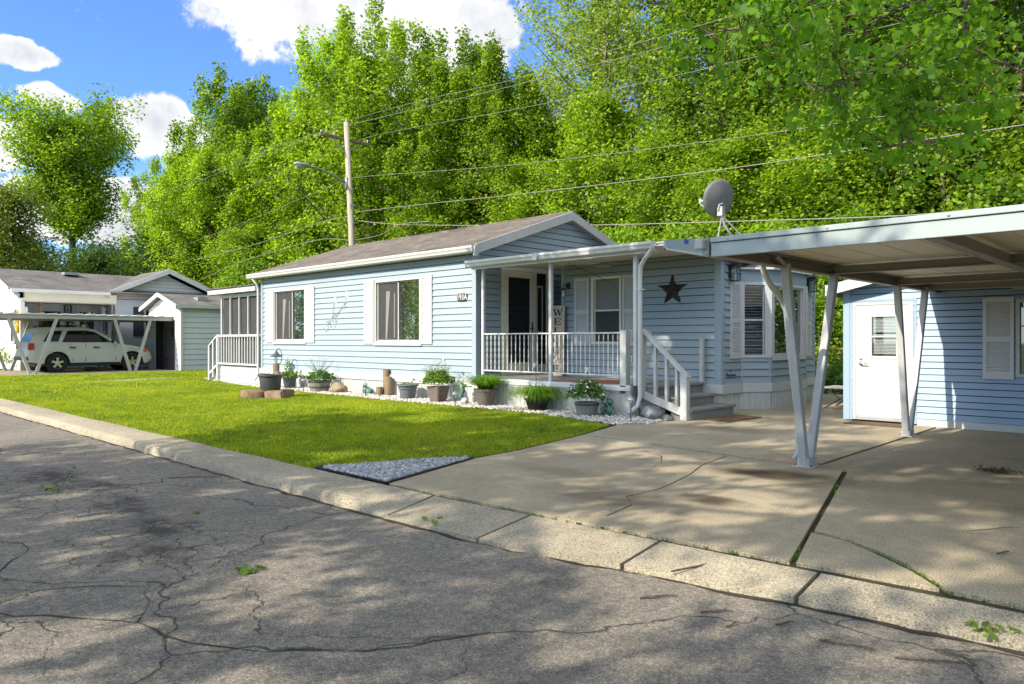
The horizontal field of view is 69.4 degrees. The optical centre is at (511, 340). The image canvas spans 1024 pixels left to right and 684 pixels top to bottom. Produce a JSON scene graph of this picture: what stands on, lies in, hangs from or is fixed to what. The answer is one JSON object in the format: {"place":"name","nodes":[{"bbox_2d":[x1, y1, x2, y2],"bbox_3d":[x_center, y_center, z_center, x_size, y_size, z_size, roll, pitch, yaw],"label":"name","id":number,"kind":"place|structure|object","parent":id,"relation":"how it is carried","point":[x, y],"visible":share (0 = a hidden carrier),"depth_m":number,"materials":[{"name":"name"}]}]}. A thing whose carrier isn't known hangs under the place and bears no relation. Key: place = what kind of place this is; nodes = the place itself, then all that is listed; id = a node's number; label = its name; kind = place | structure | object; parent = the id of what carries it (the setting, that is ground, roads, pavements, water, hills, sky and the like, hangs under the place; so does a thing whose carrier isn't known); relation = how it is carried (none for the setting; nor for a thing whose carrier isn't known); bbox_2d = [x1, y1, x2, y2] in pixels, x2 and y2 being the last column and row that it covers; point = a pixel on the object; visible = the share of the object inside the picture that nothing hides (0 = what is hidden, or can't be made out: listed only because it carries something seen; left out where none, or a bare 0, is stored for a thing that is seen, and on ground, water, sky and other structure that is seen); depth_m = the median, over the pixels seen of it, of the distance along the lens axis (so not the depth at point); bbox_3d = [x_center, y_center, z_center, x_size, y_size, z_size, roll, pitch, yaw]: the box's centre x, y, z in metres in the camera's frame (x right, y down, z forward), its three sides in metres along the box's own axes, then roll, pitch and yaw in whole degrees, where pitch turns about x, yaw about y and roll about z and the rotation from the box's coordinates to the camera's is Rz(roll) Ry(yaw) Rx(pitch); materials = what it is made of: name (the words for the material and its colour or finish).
{"place":"outdoors","nodes":[
{"label":"outdoors","id":0,"kind":"place"},
{"bbox_2d":[0,368,177,375],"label":"neighbour drive","id":1,"kind":"structure","parent":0,"point":[65,371],"depth_m":28.55,"materials":[{"name":"concrete"}]},
{"bbox_2d":[14,325,150,371],"bbox_3d":[-16.794,0.312,29.109,2.138,1.785,4.420,0,0,44],"label":"parked car","id":2,"kind":"object","parent":1,"relation":"on","point":[70,345],"visible":0.81,"depth_m":28.17,"materials":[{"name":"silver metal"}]},
{"bbox_2d":[0,312,174,373],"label":"neighbour carport","id":3,"kind":"object","parent":1,"relation":"on","point":[29,317],"visible":0.83,"depth_m":28.57,"materials":[{"name":"grey paint"}]},
{"bbox_2d":[0,269,216,370],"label":"neighbour house","id":4,"kind":"structure","parent":1,"relation":"on","point":[33,291],"depth_m":32.27,"materials":[{"name":"white"}]},
{"bbox_2d":[75,305,98,330],"bbox_3d":[-18.796,-0.350,32.756,0.060,2.400,0.950,0,0,44],"label":"door","id":5,"kind":"structure","parent":4,"relation":"in","point":[79,309],"depth_m":32.76,"materials":[{"name":"grey glass"}]},
{"bbox_2d":[0,370,231,393],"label":"grass","id":6,"kind":"structure","parent":0,"point":[72,382],"depth_m":21.39,"materials":[{"name":"green plant"}]},
{"bbox_2d":[0,373,609,475],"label":"lawn","id":7,"kind":"structure","parent":0,"point":[360,436],"depth_m":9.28,"materials":[{"name":"plant"}]},
{"bbox_2d":[205,284,266,382],"bbox_3d":[-6.744,-0.300,22.680,3.300,3.000,4.120,0,0,44],"label":"screened porch","id":8,"kind":"object","parent":7,"relation":"on","point":[239,349],"visible":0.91,"depth_m":21.17,"materials":[{"name":"white"}]},
{"bbox_2d":[241,389,293,398],"bbox_3d":[-5.214,1.130,15.628,1.086,0.180,0.824,0,0,-1],"label":"brick and log stand","id":9,"kind":"object","parent":7,"relation":"on","point":[275,394],"visible":0.83,"depth_m":15.31,"materials":[{"name":"beige stone"}]},
{"bbox_2d":[257,373,282,389],"bbox_3d":[-5.112,0.852,15.658,0.530,0.387,0.530,0,0,44],"label":"plant pot","id":10,"kind":"object","parent":9,"relation":"on","point":[269,381],"visible":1,"depth_m":15.47,"materials":[{"name":"grey plastic"}]},
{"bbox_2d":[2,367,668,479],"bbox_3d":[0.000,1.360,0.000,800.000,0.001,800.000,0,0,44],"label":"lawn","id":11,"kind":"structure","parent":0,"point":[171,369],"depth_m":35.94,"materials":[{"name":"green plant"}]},
{"bbox_2d":[0,159,98,273],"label":"cedar tree","id":12,"kind":"object","parent":11,"relation":"on","point":[10,215],"visible":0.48,"depth_m":38.53,"materials":[{"name":"green plant"}]},
{"bbox_2d":[0,83,147,269],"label":"shade tree","id":13,"kind":"object","parent":11,"relation":"on","point":[67,158],"visible":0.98,"depth_m":47.11,"materials":[{"name":"green plant"}]},
{"bbox_2d":[46,238,129,275],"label":"dark shrub","id":14,"kind":"object","parent":11,"relation":"on","point":[90,258],"visible":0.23,"depth_m":44.44,"materials":[{"name":"green plant"}]},
{"bbox_2d":[97,225,206,300],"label":"dark shrub","id":15,"kind":"object","parent":11,"relation":"on","point":[141,260],"visible":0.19,"depth_m":41.14,"materials":[{"name":"green plant"}]},
{"bbox_2d":[659,0,1023,194],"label":"overhanging maple","id":16,"kind":"object","parent":11,"relation":"on","point":[951,56],"visible":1,"depth_m":5.93,"materials":[{"name":"green plant"}]},
{"bbox_2d":[320,469,429,483],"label":"bed soil","id":17,"kind":"structure","parent":0,"point":[367,479],"depth_m":6.55,"materials":[{"name":"brown soil"}]},
{"bbox_2d":[323,455,468,481],"bbox_3d":[-0.968,1.190,7.073,1.040,0.066,1.383,0,0,44],"label":"pebble corner","id":18,"kind":"object","parent":17,"relation":"on","point":[383,470],"visible":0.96,"depth_m":6.86,"materials":[{"name":"grey gravel"}]},
{"bbox_2d":[315,456,473,483],"bbox_3d":[-0.964,1.192,7.095,1.116,0.020,1.422,0,0,44],"label":"garden edging","id":19,"kind":"object","parent":18,"relation":"on","point":[373,479],"visible":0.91,"depth_m":6.65,"materials":[{"name":"black metal"}]},
{"bbox_2d":[204,378,667,425],"bbox_3d":[-3.823,1.189,17.002,1.448,0.069,17.289,0,0,-42],"label":"pebble bed","id":20,"kind":"object","parent":0,"point":[618,418],"visible":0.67,"depth_m":12.98,"materials":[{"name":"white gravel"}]},
{"bbox_2d":[281,358,299,387],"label":"potted plant","id":21,"kind":"object","parent":20,"relation":"on","point":[289,379],"visible":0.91,"depth_m":18.29,"materials":[{"name":"green plant"}]},
{"bbox_2d":[303,357,336,391],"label":"potted plant","id":22,"kind":"object","parent":20,"relation":"on","point":[318,384],"visible":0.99,"depth_m":17.15,"materials":[{"name":"green plant"}]},
{"bbox_2d":[376,369,391,395],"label":"log pilings","id":23,"kind":"object","parent":20,"relation":"on","point":[386,389],"visible":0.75,"depth_m":15.91,"materials":[{"name":"brown wood"}]},
{"bbox_2d":[397,378,420,398],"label":"potted plant","id":24,"kind":"object","parent":20,"relation":"on","point":[407,390],"visible":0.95,"depth_m":15.00,"materials":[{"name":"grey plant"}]},
{"bbox_2d":[421,360,455,401],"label":"potted plant","id":25,"kind":"object","parent":20,"relation":"on","point":[438,393],"visible":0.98,"depth_m":14.22,"materials":[{"name":"green plant"}]},
{"bbox_2d":[453,373,510,405],"bbox_3d":[-0.479,0.903,13.498,1.313,0.594,1.312,0,0,44],"label":"potted plant","id":26,"kind":"object","parent":20,"relation":"on","point":[485,391],"visible":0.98,"depth_m":13.35,"materials":[{"name":"green plant"}]},
{"bbox_2d":[246,211,816,409],"bbox_3d":[-0.288,-0.792,17.590,13.550,4.045,5.980,0,0,44],"label":"mobile home","id":27,"kind":"object","parent":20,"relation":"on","point":[404,315],"visible":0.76,"depth_m":14.85,"materials":[{"name":"blue plastic"}]},
{"bbox_2d":[272,288,305,343],"bbox_3d":[-5.735,-0.620,19.139,1.650,1.420,0.115,0,0,44],"label":"window","id":28,"kind":"structure","parent":27,"relation":"in","point":[289,304],"depth_m":19.17,"materials":[{"name":"white paint"}]},
{"bbox_2d":[373,277,421,345],"bbox_3d":[-2.457,-0.610,15.976,1.680,1.440,0.115,0,0,44],"label":"window","id":29,"kind":"structure","parent":27,"relation":"in","point":[397,302],"depth_m":16.00,"materials":[{"name":"white paint"}]},
{"bbox_2d":[505,270,533,372],"bbox_3d":[0.165,-0.375,15.104,0.104,2.070,0.870,0,0,44],"label":"storm door","id":30,"kind":"structure","parent":27,"relation":"in","point":[519,286],"depth_m":15.13,"materials":[{"name":"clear glass"}]},
{"bbox_2d":[465,240,689,415],"bbox_3d":[1.684,-0.142,13.592,4.390,2.745,3.098,0,0,44],"label":"porch","id":31,"kind":"object","parent":27,"relation":"attached to","point":[627,386],"visible":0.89,"depth_m":12.52,"materials":[{"name":"white paint"}]},
{"bbox_2d":[553,305,564,375],"bbox_3d":[0.903,0.000,14.763,0.340,1.400,0.104,0,0,44],"label":"welcome sign","id":32,"kind":"object","parent":31,"relation":"on","point":[558,318],"visible":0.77,"depth_m":14.73,"materials":[{"name":"white wood"}]},
{"bbox_2d":[591,275,621,343],"bbox_3d":[1.807,-0.575,14.080,0.710,1.290,0.085,0,0,44],"label":"window","id":33,"kind":"structure","parent":27,"relation":"in","point":[602,320],"depth_m":14.12,"materials":[{"name":"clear glass"}]},
{"bbox_2d":[659,275,686,304],"bbox_3d":[2.811,-0.916,13.040,0.618,0.588,0.063,0,0,44],"label":"barn star","id":34,"kind":"object","parent":27,"relation":"attached to","point":[672,289],"visible":1,"depth_m":13.03,"materials":[{"name":"brown metal"}]},
{"bbox_2d":[699,179,739,236],"bbox_3d":[3.887,-2.365,13.527,0.856,1.146,0.565,0,0,6],"label":"satellite dish","id":35,"kind":"object","parent":27,"relation":"on","point":[718,198],"visible":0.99,"depth_m":13.44,"materials":[{"name":"grey metal"}]},
{"bbox_2d":[743,282,767,357],"bbox_3d":[4.219,-0.360,13.102,0.474,1.320,0.385,0,0,-7],"label":"window","id":36,"kind":"structure","parent":27,"relation":"in","point":[752,286],"depth_m":13.00,"materials":[{"name":"white plastic"}]},
{"bbox_2d":[772,283,805,359],"bbox_3d":[5.042,-0.335,13.512,0.095,1.370,1.410,0,0,44],"label":"window","id":37,"kind":"structure","parent":27,"relation":"in","point":[780,348],"depth_m":13.42,"materials":[{"name":"clear glass"}]},
{"bbox_2d":[500,384,572,410],"bbox_3d":[0.438,0.972,12.647,1.524,0.456,1.528,0,0,44],"label":"potted plant","id":38,"kind":"object","parent":20,"relation":"on","point":[536,399],"visible":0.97,"depth_m":12.45,"materials":[{"name":"green plant"}]},
{"bbox_2d":[564,378,608,415],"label":"potted plant","id":39,"kind":"object","parent":20,"relation":"on","point":[587,388],"visible":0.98,"depth_m":11.61,"materials":[{"name":"green plant"}]},
{"bbox_2d":[639,406,664,419],"bbox_3d":[2.119,1.140,11.310,0.465,0.294,0.323,0,0,44],"label":"boulder","id":40,"kind":"object","parent":20,"relation":"on","point":[653,412],"visible":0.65,"depth_m":11.20,"materials":[{"name":"grey stone"}]},
{"bbox_2d":[0,0,1017,269],"label":"sky","id":41,"kind":"structure","parent":0,"point":[154,51],"materials":[{"name":"blue"}]},
{"bbox_2d":[0,412,1023,683],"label":"road","id":42,"kind":"structure","parent":0,"point":[324,580],"depth_m":3.59,"materials":[{"name":"grey asphalt"}]},
{"bbox_2d":[0,398,431,516],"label":"kerb","id":43,"kind":"structure","parent":42,"relation":"on","point":[365,496],"depth_m":7.18,"materials":[{"name":"concrete"}]},
{"bbox_2d":[0,612,490,651],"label":"road crack","id":44,"kind":"object","parent":42,"relation":"on","point":[160,632],"visible":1,"depth_m":3.23,"materials":[{"name":"asphalt"}]},
{"bbox_2d":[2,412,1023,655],"bbox_3d":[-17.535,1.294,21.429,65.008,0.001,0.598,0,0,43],"label":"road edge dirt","id":45,"kind":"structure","parent":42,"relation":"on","point":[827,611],"depth_m":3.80,"materials":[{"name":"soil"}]},
{"bbox_2d":[384,496,1023,651],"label":"kerb apron","id":46,"kind":"object","parent":42,"relation":"on","point":[526,534],"visible":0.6,"depth_m":4.01,"materials":[{"name":"concrete"}]},
{"bbox_2d":[962,620,1022,640],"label":"leaf sprig","id":47,"kind":"object","parent":46,"relation":"on","point":[984,628],"visible":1,"depth_m":3.16,"materials":[{"name":"green plant"}]},
{"bbox_2d":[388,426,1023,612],"bbox_3d":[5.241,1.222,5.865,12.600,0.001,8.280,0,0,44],"label":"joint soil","id":48,"kind":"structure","parent":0,"point":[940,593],"depth_m":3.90,"materials":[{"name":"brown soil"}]},
{"bbox_2d":[398,431,1010,608],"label":"weeds","id":49,"kind":"object","parent":48,"relation":"on","point":[836,486],"visible":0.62,"depth_m":4.21,"materials":[{"name":"green plant"}]},
{"bbox_2d":[389,392,1023,609],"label":"driveway","id":50,"kind":"structure","parent":0,"point":[921,501],"depth_m":5.88,"materials":[{"name":"concrete"}]},
{"bbox_2d":[640,329,735,420],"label":"porch steps","id":51,"kind":"structure","parent":50,"relation":"on","point":[684,399],"depth_m":11.47,"materials":[{"name":"white paint"}]},
{"bbox_2d":[702,414,761,422],"bbox_3d":[3.388,1.193,11.362,0.500,0.012,1.099,0,0,44],"label":"door mat","id":52,"kind":"object","parent":50,"relation":"on","point":[732,418],"depth_m":11.26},
{"bbox_2d":[815,358,842,394],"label":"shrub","id":53,"kind":"object","parent":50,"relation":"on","point":[834,374],"visible":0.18,"depth_m":16.84,"materials":[{"name":"green plant"}]},
{"bbox_2d":[694,204,1023,468],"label":"carport","id":54,"kind":"object","parent":50,"relation":"on","point":[926,254],"visible":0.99,"depth_m":6.72,"materials":[{"name":"white metal"}]},
{"bbox_2d":[825,280,1023,432],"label":"shed","id":55,"kind":"structure","parent":50,"relation":"on","point":[971,376],"depth_m":10.24,"materials":[{"name":"blue"}]},
{"bbox_2d":[856,304,909,417],"bbox_3d":[5.397,0.296,10.772,0.734,1.628,0.151,0,0,44],"label":"door","id":56,"kind":"structure","parent":55,"relation":"in","point":[877,375],"depth_m":10.81,"materials":[{"name":"white paint"}]},
{"bbox_2d":[1015,299,1023,377],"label":"window","id":57,"kind":"structure","parent":55,"relation":"in","point":[1019,303],"depth_m":9.62,"materials":[{"name":"white paint"}]},
{"label":"back lawn","id":58,"kind":"structure","parent":0,"visible":0},
{"bbox_2d":[53,231,137,274],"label":"dark shrub","id":59,"kind":"object","parent":58,"relation":"on","point":[105,244],"visible":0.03,"depth_m":52.90,"materials":[{"name":"green plant"}]},
{"bbox_2d":[113,154,172,275],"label":"maple tree","id":60,"kind":"object","parent":58,"relation":"on","point":[155,165],"visible":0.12,"depth_m":46.93,"materials":[{"name":"green plant"}]},
{"bbox_2d":[139,293,223,370],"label":"neighbour shed","id":61,"kind":"structure","parent":58,"relation":"on","point":[184,339],"depth_m":30.36,"materials":[{"name":"white"}]},
{"bbox_2d":[163,321,178,369],"bbox_3d":[-14.101,0.170,30.645,1.850,2.060,0.110,0,0,44],"label":"door","id":62,"kind":"structure","parent":61,"relation":"in","point":[167,334],"depth_m":30.83,"materials":[{"name":"black metal"}]},
{"bbox_2d":[125,170,254,282],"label":"maple tree","id":63,"kind":"object","parent":58,"relation":"on","point":[143,211],"visible":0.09,"depth_m":42.04,"materials":[{"name":"green plant"}]},
{"bbox_2d":[122,140,269,288],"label":"maple tree","id":64,"kind":"object","parent":58,"relation":"on","point":[194,193],"visible":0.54,"depth_m":39.66,"materials":[{"name":"green plant"}]},
{"bbox_2d":[136,59,285,287],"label":"maple tree","id":65,"kind":"object","parent":58,"relation":"on","point":[238,111],"visible":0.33,"depth_m":41.47,"materials":[{"name":"green plant"}]},
{"bbox_2d":[196,208,285,287],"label":"young tree","id":66,"kind":"object","parent":58,"relation":"on","point":[239,241],"visible":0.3,"depth_m":37.28,"materials":[{"name":"green plant"}]},
{"bbox_2d":[213,251,287,287],"bbox_3d":[-12.533,-1.463,36.309,5.090,5.777,4.834,0,0,13],"label":"understory shrub","id":67,"kind":"object","parent":58,"relation":"on","point":[244,268],"visible":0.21,"depth_m":35.41,"materials":[{"name":"green plant"}]},
{"bbox_2d":[251,205,337,268],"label":"young tree","id":68,"kind":"object","parent":58,"relation":"on","point":[315,236],"visible":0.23,"depth_m":35.87,"materials":[{"name":"green plant"}]},
{"bbox_2d":[211,85,385,274],"bbox_3d":[-11.346,-6.254,40.280,9.455,15.237,9.163,0,0,1],"label":"maple tree","id":69,"kind":"object","parent":58,"relation":"on","point":[259,164],"visible":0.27,"depth_m":38.45,"materials":[{"name":"green plant"}]},
{"bbox_2d":[319,119,369,245],"bbox_3d":[-6.050,-3.529,28.067,1.070,9.882,2.240,0,0,44],"label":"utility pole","id":70,"kind":"object","parent":58,"relation":"on","point":[346,139],"visible":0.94,"depth_m":28.14,"materials":[{"name":"grey wood"}]},
{"bbox_2d":[55,5,766,236],"bbox_3d":[-15.959,-7.988,37.626,63.935,0.891,0.014,0,0,44],"label":"overhead wire","id":71,"kind":"object","parent":70,"relation":"attached to","point":[466,90],"visible":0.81,"depth_m":22.90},
{"bbox_2d":[54,0,832,241],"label":"overhead wire","id":72,"kind":"object","parent":70,"relation":"attached to","point":[451,100],"visible":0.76,"depth_m":22.08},
{"bbox_2d":[64,0,993,250],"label":"overhead wire","id":73,"kind":"object","parent":70,"relation":"attached to","point":[553,101],"visible":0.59,"depth_m":22.39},
{"bbox_2d":[115,94,1023,272],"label":"overhead wire","id":74,"kind":"object","parent":70,"relation":"attached to","point":[565,159],"visible":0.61,"depth_m":20.41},
{"bbox_2d":[354,208,979,225],"bbox_3d":[1.345,-3.559,21.212,20.832,2.172,0.027,0,0,44],"label":"overhead wire","id":75,"kind":"object","parent":70,"relation":"attached to","point":[717,221],"visible":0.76,"depth_m":17.18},
{"bbox_2d":[358,124,1023,211],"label":"overhead wire","id":76,"kind":"object","parent":70,"relation":"attached to","point":[693,173],"visible":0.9,"depth_m":18.00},
{"bbox_2d":[278,74,429,251],"bbox_3d":[-7.777,-6.760,40.480,9.148,16.263,10.078,0,0,-8],"label":"maple tree","id":77,"kind":"object","parent":58,"relation":"on","point":[372,182],"visible":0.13,"depth_m":37.74,"materials":[{"name":"green plant"}]},
{"bbox_2d":[261,0,449,261],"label":"maple tree","id":78,"kind":"object","parent":58,"relation":"on","point":[356,81],"visible":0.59,"depth_m":34.53,"materials":[{"name":"green plant"}]},
{"bbox_2d":[398,164,500,236],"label":"young tree","id":79,"kind":"object","parent":58,"relation":"on","point":[442,215],"visible":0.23,"depth_m":32.06,"materials":[{"name":"green plant"}]},
{"bbox_2d":[356,23,547,242],"bbox_3d":[-3.049,-7.139,36.667,10.798,17.038,9.801,0,0,14],"label":"maple tree","id":80,"kind":"object","parent":58,"relation":"on","point":[423,59],"visible":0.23,"depth_m":34.08,"materials":[{"name":"green plant"}]},
{"bbox_2d":[362,67,549,238],"bbox_3d":[-2.373,-5.434,33.506,7.841,13.553,8.638,0,0,35],"label":"maple tree","id":81,"kind":"object","parent":58,"relation":"on","point":[390,163],"visible":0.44,"depth_m":32.43,"materials":[{"name":"green plant"}]},
{"bbox_2d":[409,38,594,224],"bbox_3d":[-0.356,-6.441,35.731,9.455,15.618,9.163,0,0,4],"label":"maple tree","id":82,"kind":"object","parent":58,"relation":"on","point":[521,96],"visible":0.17,"depth_m":34.13,"materials":[{"name":"green plant"}]},
{"bbox_2d":[477,135,593,223],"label":"young tree","id":83,"kind":"object","parent":58,"relation":"on","point":[524,179],"visible":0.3,"depth_m":31.14,"materials":[{"name":"green plant"}]},
{"bbox_2d":[519,59,678,238],"bbox_3d":[3.685,-5.153,30.964,6.833,13.114,6.044,0,0,9],"label":"young tree","id":84,"kind":"object","parent":58,"relation":"on","point":[600,115],"visible":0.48,"depth_m":30.04,"materials":[{"name":"green plant"}]},
{"bbox_2d":[506,0,695,230],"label":"poplar tree","id":85,"kind":"object","parent":58,"relation":"on","point":[601,16],"visible":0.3,"depth_m":34.16,"materials":[{"name":"green plant"}]},
{"bbox_2d":[517,0,686,225],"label":"poplar tree","id":86,"kind":"object","parent":58,"relation":"on","point":[568,26],"visible":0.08,"depth_m":38.65,"materials":[{"name":"green plant"}]},
{"bbox_2d":[602,217,664,243],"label":"understory shrub","id":87,"kind":"object","parent":58,"relation":"on","point":[625,236],"visible":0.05,"depth_m":25.70,"materials":[{"name":"green plant"}]},
{"bbox_2d":[600,106,734,241],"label":"young tree","id":88,"kind":"object","parent":58,"relation":"on","point":[655,160],"visible":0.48,"depth_m":26.57,"materials":[{"name":"green plant"}]},
{"bbox_2d":[610,0,793,220],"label":"woodland tree","id":89,"kind":"object","parent":58,"relation":"on","point":[677,107],"visible":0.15,"depth_m":31.50,"materials":[{"name":"green plant"}]},
{"bbox_2d":[609,0,798,225],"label":"poplar tree","id":90,"kind":"object","parent":58,"relation":"on","point":[645,58],"visible":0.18,"depth_m":31.54,"materials":[{"name":"green plant"}]},
{"bbox_2d":[655,213,758,240],"bbox_3d":[6.100,-1.342,23.904,4.614,5.514,4.858,0,0,-43],"label":"understory shrub","id":91,"kind":"object","parent":58,"relation":"on","point":[679,233],"visible":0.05,"depth_m":23.25,"materials":[{"name":"green plant"}]},
{"bbox_2d":[657,102,832,237],"bbox_3d":[7.701,-3.247,24.328,5.740,9.180,5.077,0,0,-6],"label":"young tree","id":92,"kind":"object","parent":58,"relation":"on","point":[740,151],"visible":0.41,"depth_m":23.88,"materials":[{"name":"green plant"}]},
{"bbox_2d":[635,0,893,233],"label":"woodland tree","id":93,"kind":"object","parent":58,"relation":"on","point":[758,99],"visible":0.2,"depth_m":28.37,"materials":[{"name":"green plant"}]},
{"bbox_2d":[731,206,842,368],"bbox_3d":[7.990,-1.221,21.775,4.394,5.252,4.627,0,0,26],"label":"understory shrub","id":94,"kind":"object","parent":58,"relation":"on","point":[773,224],"visible":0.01,"depth_m":21.04,"materials":[{"name":"green plant"}]},
{"bbox_2d":[715,162,863,361],"bbox_3d":[9.753,-2.397,25.444,6.723,7.561,6.167,0,0,35],"label":"dark shrub","id":95,"kind":"object","parent":58,"relation":"on","point":[788,208],"visible":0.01,"depth_m":24.15,"materials":[{"name":"green plant"}]},
{"bbox_2d":[815,275,845,384],"bbox_3d":[8.330,-0.543,19.997,3.331,3.781,3.164,0,0,32],"label":"understory shrub","id":96,"kind":"object","parent":58,"relation":"on","point":[832,354],"visible":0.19,"depth_m":19.55,"materials":[{"name":"green plant"}]},
{"bbox_2d":[751,72,918,361],"bbox_3d":[9.936,-3.374,22.354,5.198,9.442,5.876,0,0,15],"label":"young tree","id":97,"kind":"object","parent":58,"relation":"on","point":[830,182],"visible":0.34,"depth_m":21.74,"materials":[{"name":"green plant"}]},
{"bbox_2d":[810,194,899,364],"bbox_3d":[9.565,-1.221,19.373,4.627,5.252,4.394,0,0,-7],"label":"understory shrub","id":98,"kind":"object","parent":58,"relation":"on","point":[838,324],"visible":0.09,"depth_m":19.30,"materials":[{"name":"green plant"}]},
{"bbox_2d":[716,0,1023,224],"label":"woodland tree","id":99,"kind":"object","parent":58,"relation":"on","point":[841,48],"visible":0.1,"depth_m":23.99,"materials":[{"name":"green plant"}]},
{"bbox_2d":[796,0,1023,151],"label":"poplar tree","id":100,"kind":"object","parent":58,"relation":"on","point":[892,22],"visible":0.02,"depth_m":23.92,"materials":[{"name":"green plant"}]},
{"bbox_2d":[831,106,1023,219],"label":"dark shrub","id":101,"kind":"object","parent":58,"relation":"on","point":[924,209],"visible":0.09,"depth_m":20.72,"materials":[{"name":"green plant"}]},
{"bbox_2d":[832,32,1023,219],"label":"young tree","id":102,"kind":"object","parent":58,"relation":"on","point":[969,156],"visible":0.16,"depth_m":19.36,"materials":[{"name":"green plant"}]},
{"bbox_2d":[863,0,1023,208],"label":"woodland tree","id":103,"kind":"object","parent":58,"relation":"on","point":[1019,83],"visible":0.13,"depth_m":21.48,"materials":[{"name":"green plant"}]},
{"bbox_2d":[895,160,1023,217],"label":"understory shrub","id":104,"kind":"object","parent":58,"relation":"on","point":[998,195],"visible":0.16,"depth_m":17.46,"materials":[{"name":"green plant"}]},
{"bbox_2d":[994,92,1023,183],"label":"young tree","id":105,"kind":"object","parent":58,"relation":"on","point":[1013,159],"visible":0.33,"depth_m":18.68,"materials":[{"name":"green plant"}]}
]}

